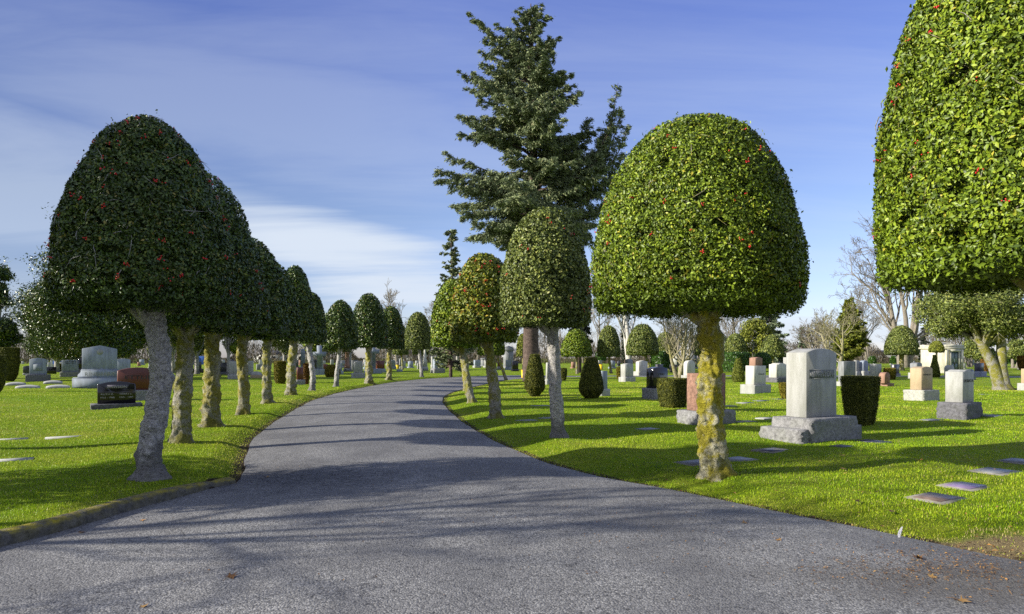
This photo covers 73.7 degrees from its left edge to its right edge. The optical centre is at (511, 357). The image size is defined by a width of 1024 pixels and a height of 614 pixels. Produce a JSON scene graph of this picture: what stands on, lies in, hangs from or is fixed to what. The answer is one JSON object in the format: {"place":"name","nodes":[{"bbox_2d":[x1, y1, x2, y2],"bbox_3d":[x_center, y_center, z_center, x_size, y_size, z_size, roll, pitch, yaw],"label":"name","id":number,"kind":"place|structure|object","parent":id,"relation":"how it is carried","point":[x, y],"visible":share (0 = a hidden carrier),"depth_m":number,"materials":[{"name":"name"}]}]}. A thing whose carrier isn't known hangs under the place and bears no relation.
{"place":"outdoors","nodes":[
{"label":"outdoors","id":0,"kind":"place"},
{"bbox_2d":[0,375,1023,613],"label":"road","id":1,"kind":"structure","parent":0,"point":[435,556],"depth_m":5.98,"materials":[{"name":"grey asphalt"}]},
{"bbox_2d":[0,477,235,546],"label":"kerb","id":2,"kind":"structure","parent":1,"relation":"on","point":[37,529],"depth_m":7.22,"materials":[{"name":"concrete"}]},
{"bbox_2d":[0,358,1023,561],"bbox_3d":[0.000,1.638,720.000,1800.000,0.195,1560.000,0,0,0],"label":"lawn","id":3,"kind":"structure","parent":0,"point":[408,374],"depth_m":12.08,"materials":[{"name":"green plant"}]},
{"bbox_2d":[0,354,7,390],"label":"clipped yew","id":4,"kind":"object","parent":3,"relation":"on","point":[3,366],"visible":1,"depth_m":31.52,"materials":[{"name":"green plant"}]},
{"bbox_2d":[0,347,20,380],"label":"clipped yew","id":5,"kind":"object","parent":3,"relation":"on","point":[12,354],"visible":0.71,"depth_m":46.45,"materials":[{"name":"green plant"}]},
{"bbox_2d":[0,256,24,346],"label":"evergreen tree","id":6,"kind":"object","parent":3,"relation":"on","point":[11,335],"visible":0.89,"depth_m":51.71,"materials":[{"name":"green plant"}]},
{"bbox_2d":[25,358,50,381],"bbox_3d":[-32.332,0.824,46.589,1.416,1.647,0.726,0,0,-31],"label":"gravestone","id":7,"kind":"object","parent":3,"relation":"on","point":[37,369],"visible":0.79,"depth_m":46.40,"materials":[{"name":"grey stone"}]},
{"bbox_2d":[20,326,81,371],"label":"evergreen tree","id":8,"kind":"object","parent":3,"relation":"on","point":[33,347],"visible":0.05,"depth_m":73.29,"materials":[{"name":"green plant"}]},
{"bbox_2d":[60,360,79,376],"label":"gravestone","id":9,"kind":"object","parent":3,"relation":"on","point":[70,368],"visible":0.88,"depth_m":56.83,"materials":[{"name":"grey stone"}]},
{"bbox_2d":[0,202,145,365],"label":"holly tree","id":10,"kind":"object","parent":3,"relation":"on","point":[69,331],"visible":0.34,"depth_m":47.71,"materials":[{"name":"green plant"}]},
{"bbox_2d":[72,346,117,387],"bbox_3d":[-21.980,0.505,36.400,2.480,2.316,0.900,0,0,-32],"label":"monument","id":11,"kind":"object","parent":3,"relation":"on","point":[99,364],"visible":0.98,"depth_m":36.11,"materials":[{"name":"grey stone"}]},
{"bbox_2d":[90,381,142,409],"bbox_3d":[-12.751,1.207,22.012,1.451,0.890,0.627,0,0,-33],"label":"gravestone","id":12,"kind":"object","parent":3,"relation":"on","point":[116,394],"visible":0.93,"depth_m":21.88,"materials":[{"name":"black stone"}]},
{"bbox_2d":[117,359,130,369],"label":"gravestone","id":13,"kind":"object","parent":3,"relation":"on","point":[123,363],"visible":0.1,"depth_m":46.42,"materials":[{"name":"stone"}]},
{"bbox_2d":[117,367,149,400],"bbox_3d":[-13.943,1.005,25.712,1.604,1.285,0.470,0,0,-33],"label":"gravestone","id":14,"kind":"object","parent":3,"relation":"on","point":[138,377],"visible":0.31,"depth_m":25.50,"materials":[{"name":"red stone"}]},
{"bbox_2d":[41,109,240,481],"bbox_3d":[-4.843,-0.800,9.093,2.361,5.004,2.367,0,0,0],"label":"clipped holly tree","id":15,"kind":"object","parent":3,"relation":"on","point":[139,229],"visible":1,"depth_m":8.42,"materials":[{"name":"green plant"}]},
{"bbox_2d":[118,329,171,358],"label":"evergreen tree","id":16,"kind":"object","parent":3,"relation":"on","point":[142,338],"visible":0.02,"depth_m":60.73,"materials":[{"name":"green plant"}]},
{"bbox_2d":[101,170,263,443],"bbox_3d":[-6.061,-0.948,12.740,2.769,5.251,2.763,0,0,0],"label":"clipped holly tree","id":17,"kind":"object","parent":3,"relation":"on","point":[185,329],"visible":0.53,"depth_m":12.57,"materials":[{"name":"green plant"}]},
{"bbox_2d":[170,332,204,373],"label":"evergreen tree","id":18,"kind":"object","parent":3,"relation":"on","point":[199,347],"visible":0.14,"depth_m":65.21,"materials":[{"name":"green plant"}]},
{"bbox_2d":[167,231,270,427],"bbox_3d":[-6.995,-0.888,15.874,2.644,5.146,2.673,0,0,0],"label":"clipped holly tree","id":19,"kind":"object","parent":3,"relation":"on","point":[209,409],"visible":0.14,"depth_m":15.80,"materials":[{"name":"green plant"}]},
{"bbox_2d":[227,361,237,378],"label":"gravestone","id":20,"kind":"object","parent":3,"relation":"on","point":[232,374],"visible":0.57,"depth_m":51.03,"materials":[{"name":"stone"}]},
{"bbox_2d":[220,335,250,374],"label":"evergreen tree","id":21,"kind":"object","parent":3,"relation":"on","point":[230,344],"visible":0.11,"depth_m":63.85,"materials":[{"name":"green plant"}]},
{"bbox_2d":[199,237,290,414],"bbox_3d":[-7.727,-0.902,19.644,2.626,5.225,2.606,0,0,0],"label":"clipped holly tree","id":22,"kind":"object","parent":3,"relation":"on","point":[280,309],"visible":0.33,"depth_m":19.49,"materials":[{"name":"green plant"}]},
{"bbox_2d":[233,264,302,403],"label":"clipped holly tree","id":23,"kind":"object","parent":3,"relation":"on","point":[296,327],"visible":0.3,"depth_m":23.88,"materials":[{"name":"green plant"}]},
{"bbox_2d":[260,339,289,360],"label":"evergreen tree","id":24,"kind":"object","parent":3,"relation":"on","point":[282,346],"visible":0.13,"depth_m":76.88,"materials":[{"name":"green plant"}]},
{"bbox_2d":[273,361,286,383],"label":"clipped yew","id":25,"kind":"object","parent":3,"relation":"on","point":[279,367],"visible":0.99,"depth_m":42.36,"materials":[{"name":"green plant"}]},
{"bbox_2d":[279,265,315,394],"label":"clipped holly tree","id":26,"kind":"object","parent":3,"relation":"on","point":[298,276],"visible":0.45,"depth_m":28.47,"materials":[{"name":"green plant"}]},
{"bbox_2d":[303,363,309,383],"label":"clipped yew","id":27,"kind":"object","parent":3,"relation":"on","point":[306,373],"visible":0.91,"depth_m":41.64,"materials":[{"name":"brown plant"}]},
{"bbox_2d":[298,292,327,390],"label":"clipped holly tree","id":28,"kind":"object","parent":3,"relation":"on","point":[321,336],"visible":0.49,"depth_m":33.11,"materials":[{"name":"green plant"}]},
{"bbox_2d":[300,312,336,368],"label":"evergreen tree","id":29,"kind":"object","parent":3,"relation":"on","point":[314,347],"visible":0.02,"depth_m":73.76,"materials":[{"name":"green plant"}]},
{"bbox_2d":[313,345,325,374],"bbox_3d":[-18.052,0.251,64.000,1.190,2.800,0.686,0,0,-29],"label":"stone cross","id":30,"kind":"object","parent":3,"relation":"on","point":[319,354],"visible":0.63,"depth_m":63.81,"materials":[{"name":"grey stone"}]},
{"bbox_2d":[324,364,340,376],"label":"clipped yew","id":31,"kind":"object","parent":3,"relation":"on","point":[329,370],"visible":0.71,"depth_m":56.80,"materials":[{"name":"green plant"}]},
{"bbox_2d":[322,299,358,386],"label":"clipped holly tree","id":32,"kind":"object","parent":3,"relation":"on","point":[342,329],"visible":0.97,"depth_m":37.24,"materials":[{"name":"green plant"}]},
{"bbox_2d":[351,361,364,377],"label":"gravestone","id":33,"kind":"object","parent":3,"relation":"on","point":[358,370],"visible":0.81,"depth_m":53.34,"materials":[{"name":"stone"}]},
{"bbox_2d":[353,293,388,384],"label":"clipped holly tree","id":34,"kind":"object","parent":3,"relation":"on","point":[370,315],"visible":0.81,"depth_m":42.36,"materials":[{"name":"green plant"}]},
{"bbox_2d":[364,347,381,372],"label":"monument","id":35,"kind":"object","parent":3,"relation":"on","point":[375,351],"visible":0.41,"depth_m":69.85,"materials":[{"name":"grey stone"}]},
{"bbox_2d":[377,306,404,379],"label":"clipped holly tree","id":36,"kind":"object","parent":3,"relation":"on","point":[395,326],"visible":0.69,"depth_m":48.48,"materials":[{"name":"green plant"}]},
{"bbox_2d":[380,277,408,361],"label":"bare poplar tree","id":37,"kind":"object","parent":3,"relation":"on","point":[389,296],"visible":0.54,"depth_m":151.26,"materials":[{"name":"grey plant"}]},
{"bbox_2d":[392,325,408,369],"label":"dome topiary tree","id":38,"kind":"object","parent":3,"relation":"on","point":[400,352],"visible":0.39,"depth_m":89.32,"materials":[{"name":"green plant"}]},
{"bbox_2d":[404,311,431,376],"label":"clipped holly tree","id":39,"kind":"object","parent":3,"relation":"on","point":[417,333],"visible":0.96,"depth_m":56.01,"materials":[{"name":"green plant"}]},
{"bbox_2d":[427,229,473,376],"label":"young fir tree","id":40,"kind":"object","parent":3,"relation":"on","point":[443,357],"visible":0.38,"depth_m":59.85,"materials":[{"name":"green plant"}]},
{"bbox_2d":[430,278,479,402],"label":"clipped holly tree","id":41,"kind":"object","parent":3,"relation":"on","point":[440,320],"visible":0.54,"depth_m":23.77,"materials":[{"name":"green plant"}]},
{"bbox_2d":[449,252,519,418],"bbox_3d":[-0.756,-0.562,18.489,1.962,4.594,1.939,0,0,0],"label":"clipped holly tree","id":42,"kind":"object","parent":3,"relation":"on","point":[474,317],"visible":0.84,"depth_m":17.88,"materials":[{"name":"green plant"}]},
{"bbox_2d":[476,342,507,380],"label":"clipped holly tree","id":43,"kind":"object","parent":3,"relation":"on","point":[499,348],"visible":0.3,"depth_m":50.47,"materials":[{"name":"green plant"}]},
{"bbox_2d":[503,346,514,367],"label":"mausoleum","id":44,"kind":"structure","parent":3,"relation":"on","point":[508,354],"depth_m":104.64,"materials":[{"name":"grey stone"}]},
{"bbox_2d":[15,307,1010,363],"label":"bare woods","id":45,"kind":"object","parent":3,"relation":"on","point":[473,356],"visible":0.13,"depth_m":197.21,"materials":[{"name":"grey plant"}]},
{"bbox_2d":[516,334,522,369],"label":"dome topiary tree","id":46,"kind":"object","parent":3,"relation":"on","point":[519,349],"visible":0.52,"depth_m":87.46,"materials":[{"name":"green plant"}]},
{"bbox_2d":[28,384,1023,607],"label":"leaf litter","id":47,"kind":"object","parent":3,"relation":"on","point":[992,566],"visible":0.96,"depth_m":5.54,"materials":[{"name":"brown plant"}]},
{"bbox_2d":[432,3,631,380],"bbox_3d":[1.478,-11.588,47.447,13.828,26.624,13.174,0,0,0],"label":"fir tree","id":48,"kind":"object","parent":3,"relation":"on","point":[531,115],"visible":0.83,"depth_m":46.60,"materials":[{"name":"green plant"}]},
{"bbox_2d":[524,354,544,396],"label":"clipped yew","id":49,"kind":"object","parent":3,"relation":"on","point":[534,382],"visible":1,"depth_m":28.17,"materials":[{"name":"green plant"}]},
{"bbox_2d":[499,206,592,437],"bbox_3d":[0.673,-0.670,13.713,1.884,4.750,1.921,0,0,0],"label":"clipped holly tree","id":50,"kind":"object","parent":3,"relation":"on","point":[545,279],"visible":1,"depth_m":13.12,"materials":[{"name":"green plant"}]},
{"bbox_2d":[560,329,592,373],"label":"dome topiary tree","id":51,"kind":"object","parent":3,"relation":"on","point":[576,343],"visible":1,"depth_m":67.03,"materials":[{"name":"green plant"}]},
{"bbox_2d":[567,324,593,372],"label":"cedar tree","id":52,"kind":"object","parent":3,"relation":"on","point":[586,329],"visible":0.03,"depth_m":71.69,"materials":[{"name":"green plant"}]},
{"bbox_2d":[578,357,603,398],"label":"clipped yew","id":53,"kind":"object","parent":3,"relation":"on","point":[591,385],"visible":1,"depth_m":26.13,"materials":[{"name":"green plant"}]},
{"bbox_2d":[591,279,615,335],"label":"bare tree","id":54,"kind":"object","parent":3,"relation":"on","point":[607,321],"visible":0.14,"depth_m":119.86,"materials":[{"name":"grey plant"}]},
{"bbox_2d":[601,371,609,395],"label":"gravestone","id":55,"kind":"object","parent":3,"relation":"on","point":[606,392],"visible":0.49,"depth_m":28.89,"materials":[{"name":"stone"}]},
{"bbox_2d":[597,325,620,372],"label":"dome topiary tree","id":56,"kind":"object","parent":3,"relation":"on","point":[608,344],"visible":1,"depth_m":68.24,"materials":[{"name":"green plant"}]},
{"bbox_2d":[591,294,635,358],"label":"birch tree","id":57,"kind":"object","parent":3,"relation":"on","point":[624,326],"visible":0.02,"depth_m":83.47,"materials":[{"name":"white plant"}]},
{"bbox_2d":[619,363,635,381],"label":"gravestone","id":58,"kind":"object","parent":3,"relation":"on","point":[626,372],"visible":0.87,"depth_m":45.70,"materials":[{"name":"stone"}]},
{"bbox_2d":[633,360,647,375],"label":"gravestone","id":59,"kind":"object","parent":3,"relation":"on","point":[641,367],"visible":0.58,"depth_m":62.83,"materials":[{"name":"white stone"}]},
{"bbox_2d":[626,323,659,367],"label":"dome topiary tree","id":60,"kind":"object","parent":3,"relation":"on","point":[642,339],"visible":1,"depth_m":76.79,"materials":[{"name":"green plant"}]},
{"bbox_2d":[642,367,667,399],"bbox_3d":[5.701,1.008,26.832,1.045,1.293,0.648,0,1,-34],"label":"gravestone","id":61,"kind":"object","parent":3,"relation":"on","point":[653,374],"visible":0.54,"depth_m":26.58,"materials":[{"name":"black stone"}]},
{"bbox_2d":[650,351,670,368],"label":"laurel hedge","id":62,"kind":"object","parent":3,"relation":"on","point":[663,357],"visible":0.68,"depth_m":83.11,"materials":[{"name":"green plant"}]},
{"bbox_2d":[658,332,676,369],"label":"dome topiary tree","id":63,"kind":"object","parent":3,"relation":"on","point":[661,347],"visible":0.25,"depth_m":87.15,"materials":[{"name":"green plant"}]},
{"bbox_2d":[656,377,686,407],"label":"clipped yew","id":64,"kind":"object","parent":3,"relation":"on","point":[672,392],"visible":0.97,"depth_m":21.61,"materials":[{"name":"green plant"}]},
{"bbox_2d":[653,315,698,377],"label":"bare tree","id":65,"kind":"object","parent":3,"relation":"on","point":[682,359],"visible":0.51,"depth_m":52.61,"materials":[{"name":"brown plant"}]},
{"bbox_2d":[681,360,694,377],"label":"gravestone","id":66,"kind":"object","parent":3,"relation":"on","point":[688,366],"visible":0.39,"depth_m":50.34,"materials":[{"name":"stone"}]},
{"bbox_2d":[586,112,813,481],"bbox_3d":[2.528,-0.796,9.354,3.018,5.039,2.967,0,0,0],"label":"clipped holly tree","id":67,"kind":"object","parent":3,"relation":"on","point":[700,226],"visible":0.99,"depth_m":8.46,"materials":[{"name":"green plant"}]},
{"bbox_2d":[676,373,735,425],"bbox_3d":[4.840,1.038,17.011,1.342,1.313,0.752,0,0,-30],"label":"gravestone","id":68,"kind":"object","parent":3,"relation":"on","point":[689,415],"visible":0.46,"depth_m":16.82,"materials":[{"name":"stone"}]},
{"bbox_2d":[724,333,746,351],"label":"dome topiary tree","id":69,"kind":"object","parent":3,"relation":"on","point":[735,342],"visible":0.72,"depth_m":77.19,"materials":[{"name":"green plant"}]},
{"bbox_2d":[722,352,750,371],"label":"laurel hedge","id":70,"kind":"object","parent":3,"relation":"on","point":[729,361],"visible":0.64,"depth_m":74.79,"materials":[{"name":"green plant"}]},
{"bbox_2d":[731,358,744,381],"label":"clipped yew","id":71,"kind":"object","parent":3,"relation":"on","point":[738,375],"visible":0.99,"depth_m":44.70,"materials":[{"name":"green plant"}]},
{"bbox_2d":[719,315,758,337],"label":"bare tree","id":72,"kind":"object","parent":3,"relation":"on","point":[733,327],"visible":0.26,"depth_m":124.35,"materials":[{"name":"grey plant"}]},
{"bbox_2d":[740,357,770,393],"bbox_3d":[10.980,0.805,30.757,1.157,1.665,0.777,0,1,-34],"label":"gravestone","id":73,"kind":"object","parent":3,"relation":"on","point":[755,383],"visible":0.86,"depth_m":30.53,"materials":[{"name":"stone"}]},
{"bbox_2d":[739,318,775,356],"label":"evergreen tree","id":74,"kind":"object","parent":3,"relation":"on","point":[754,328],"visible":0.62,"depth_m":98.89,"materials":[{"name":"green plant"}]},
{"bbox_2d":[754,352,772,368],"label":"laurel bush","id":75,"kind":"object","parent":3,"relation":"on","point":[766,357],"visible":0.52,"depth_m":79.15,"materials":[{"name":"green plant"}]},
{"bbox_2d":[751,447,787,453],"bbox_3d":[4.498,1.621,11.774,0.600,0.078,0.440,0,0,-32],"label":"flat marker","id":76,"kind":"object","parent":3,"relation":"on","point":[772,450],"visible":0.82,"depth_m":11.70,"materials":[{"name":"stone"}]},
{"bbox_2d":[752,313,789,362],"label":"blue spruce tree","id":77,"kind":"object","parent":3,"relation":"on","point":[773,321],"visible":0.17,"depth_m":110.97,"materials":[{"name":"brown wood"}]},
{"bbox_2d":[760,334,784,362],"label":"dome topiary tree","id":78,"kind":"object","parent":3,"relation":"on","point":[772,345],"visible":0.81,"depth_m":85.06,"materials":[{"name":"green plant"}]},
{"bbox_2d":[766,363,785,381],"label":"gravestone","id":79,"kind":"object","parent":3,"relation":"on","point":[777,372],"visible":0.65,"depth_m":44.31,"materials":[{"name":"white stone"}]},
{"bbox_2d":[789,316,826,348],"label":"bare tree","id":80,"kind":"object","parent":3,"relation":"on","point":[801,330],"visible":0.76,"depth_m":120.10,"materials":[{"name":"grey plant"}]},
{"bbox_2d":[759,348,861,443],"bbox_3d":[5.997,0.742,13.622,2.003,1.852,0.999,0,0,-32],"label":"monument","id":81,"kind":"object","parent":3,"relation":"on","point":[811,417],"visible":0.94,"depth_m":13.34,"materials":[{"name":"stone"}]},
{"bbox_2d":[798,299,868,370],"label":"bare ash tree","id":82,"kind":"object","parent":3,"relation":"on","point":[828,330],"visible":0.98,"depth_m":81.01,"materials":[{"name":"brown plant"}]},
{"bbox_2d":[836,361,855,385],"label":"gravestone","id":83,"kind":"object","parent":3,"relation":"on","point":[846,367],"visible":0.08,"depth_m":38.25,"materials":[{"name":"stone"}]},
{"bbox_2d":[831,297,871,360],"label":"cypress tree","id":84,"kind":"object","parent":3,"relation":"on","point":[854,343],"visible":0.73,"depth_m":95.08,"materials":[{"name":"green plant"}]},
{"bbox_2d":[829,283,889,365],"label":"bare tree","id":85,"kind":"object","parent":3,"relation":"on","point":[863,309],"visible":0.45,"depth_m":134.62,"materials":[{"name":"grey plant"}]},
{"bbox_2d":[839,375,880,425],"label":"clipped yew","id":86,"kind":"object","parent":3,"relation":"on","point":[860,395],"visible":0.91,"depth_m":15.90,"materials":[{"name":"green plant"}]},
{"bbox_2d":[859,360,868,375],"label":"gravestone","id":87,"kind":"object","parent":3,"relation":"on","point":[863,367],"visible":0.7,"depth_m":62.80,"materials":[{"name":"stone"}]},
{"bbox_2d":[869,364,881,375],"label":"gravestone","id":88,"kind":"object","parent":3,"relation":"on","point":[875,369],"visible":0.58,"depth_m":50.18,"materials":[{"name":"stone"}]},
{"bbox_2d":[827,211,934,367],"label":"bare maple tree","id":89,"kind":"object","parent":3,"relation":"on","point":[892,323],"visible":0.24,"depth_m":112.99,"materials":[{"name":"grey plant"}]},
{"bbox_2d":[879,372,893,385],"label":"gravestone","id":90,"kind":"object","parent":3,"relation":"on","point":[885,378],"visible":0.81,"depth_m":37.94,"materials":[{"name":"pink stone"}]},
{"bbox_2d":[884,325,919,369],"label":"dome topiary tree","id":91,"kind":"object","parent":3,"relation":"on","point":[901,341],"visible":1,"depth_m":84.91,"materials":[{"name":"green plant"}]},
{"bbox_2d":[903,366,939,400],"bbox_3d":[15.357,0.979,25.606,1.120,1.301,0.768,0,0,-31],"label":"gravestone","id":92,"kind":"object","parent":3,"relation":"on","point":[921,383],"visible":0.88,"depth_m":25.39,"materials":[{"name":"beige stone"}]},
{"bbox_2d":[930,355,940,376],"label":"clipped yew","id":93,"kind":"object","parent":3,"relation":"on","point":[934,366],"visible":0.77,"depth_m":56.85,"materials":[{"name":"green plant"}]},
{"bbox_2d":[904,492,968,504],"bbox_3d":[4.927,1.653,7.924,0.580,0.078,0.440,0,0,-32],"label":"flat marker","id":94,"kind":"object","parent":3,"relation":"on","point":[937,498],"visible":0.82,"depth_m":7.89,"materials":[{"name":"stone"}]},
{"bbox_2d":[928,340,944,358],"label":"dome topiary tree","id":95,"kind":"object","parent":3,"relation":"on","point":[936,347],"visible":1,"depth_m":65.62,"materials":[{"name":"green plant"}]},
{"bbox_2d":[918,342,964,372],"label":"mausoleum","id":96,"kind":"structure","parent":3,"relation":"on","point":[953,354],"depth_m":70.96,"materials":[{"name":"stone"}]},
{"bbox_2d":[867,0,1023,301],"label":"clipped holly tree","id":97,"kind":"object","parent":3,"relation":"on","point":[948,200],"visible":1,"depth_m":5.55,"materials":[{"name":"green plant"}]},
{"bbox_2d":[936,369,982,419],"bbox_3d":[11.902,0.985,18.153,1.045,1.341,0.751,0,0,-36],"label":"gravestone","id":98,"kind":"object","parent":3,"relation":"on","point":[958,403],"visible":0.9,"depth_m":17.93,"materials":[{"name":"stone"}]},
{"bbox_2d":[935,481,988,490],"bbox_3d":[5.776,1.659,8.697,0.580,0.078,0.440,0,0,-32],"label":"flat marker","id":99,"kind":"object","parent":3,"relation":"on","point":[961,485],"visible":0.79,"depth_m":8.65,"materials":[{"name":"stone"}]},
{"bbox_2d":[909,288,1023,389],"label":"holly tree","id":100,"kind":"object","parent":3,"relation":"on","point":[984,322],"visible":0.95,"depth_m":34.33,"materials":[{"name":"green plant"}]},
{"bbox_2d":[961,337,995,362],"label":"evergreen tree","id":101,"kind":"object","parent":3,"relation":"on","point":[971,349],"visible":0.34,"depth_m":87.17,"materials":[{"name":"green plant"}]},
{"bbox_2d":[974,363,986,375],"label":"gravestone","id":102,"kind":"object","parent":3,"relation":"on","point":[979,369],"visible":0.69,"depth_m":61.29,"materials":[{"name":"grey stone"}]},
{"bbox_2d":[967,467,1022,475],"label":"flat marker","id":103,"kind":"object","parent":3,"relation":"on","point":[992,471],"visible":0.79,"depth_m":9.48,"materials":[{"name":"stone"}]},
{"bbox_2d":[1006,338,1023,368],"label":"evergreen tree","id":104,"kind":"object","parent":3,"relation":"on","point":[1016,350],"visible":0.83,"depth_m":94.38,"materials":[{"name":"green plant"}]},
{"bbox_2d":[0,0,1023,358],"label":"sky","id":105,"kind":"structure","parent":0,"point":[329,123],"materials":[{"name":"blue"}]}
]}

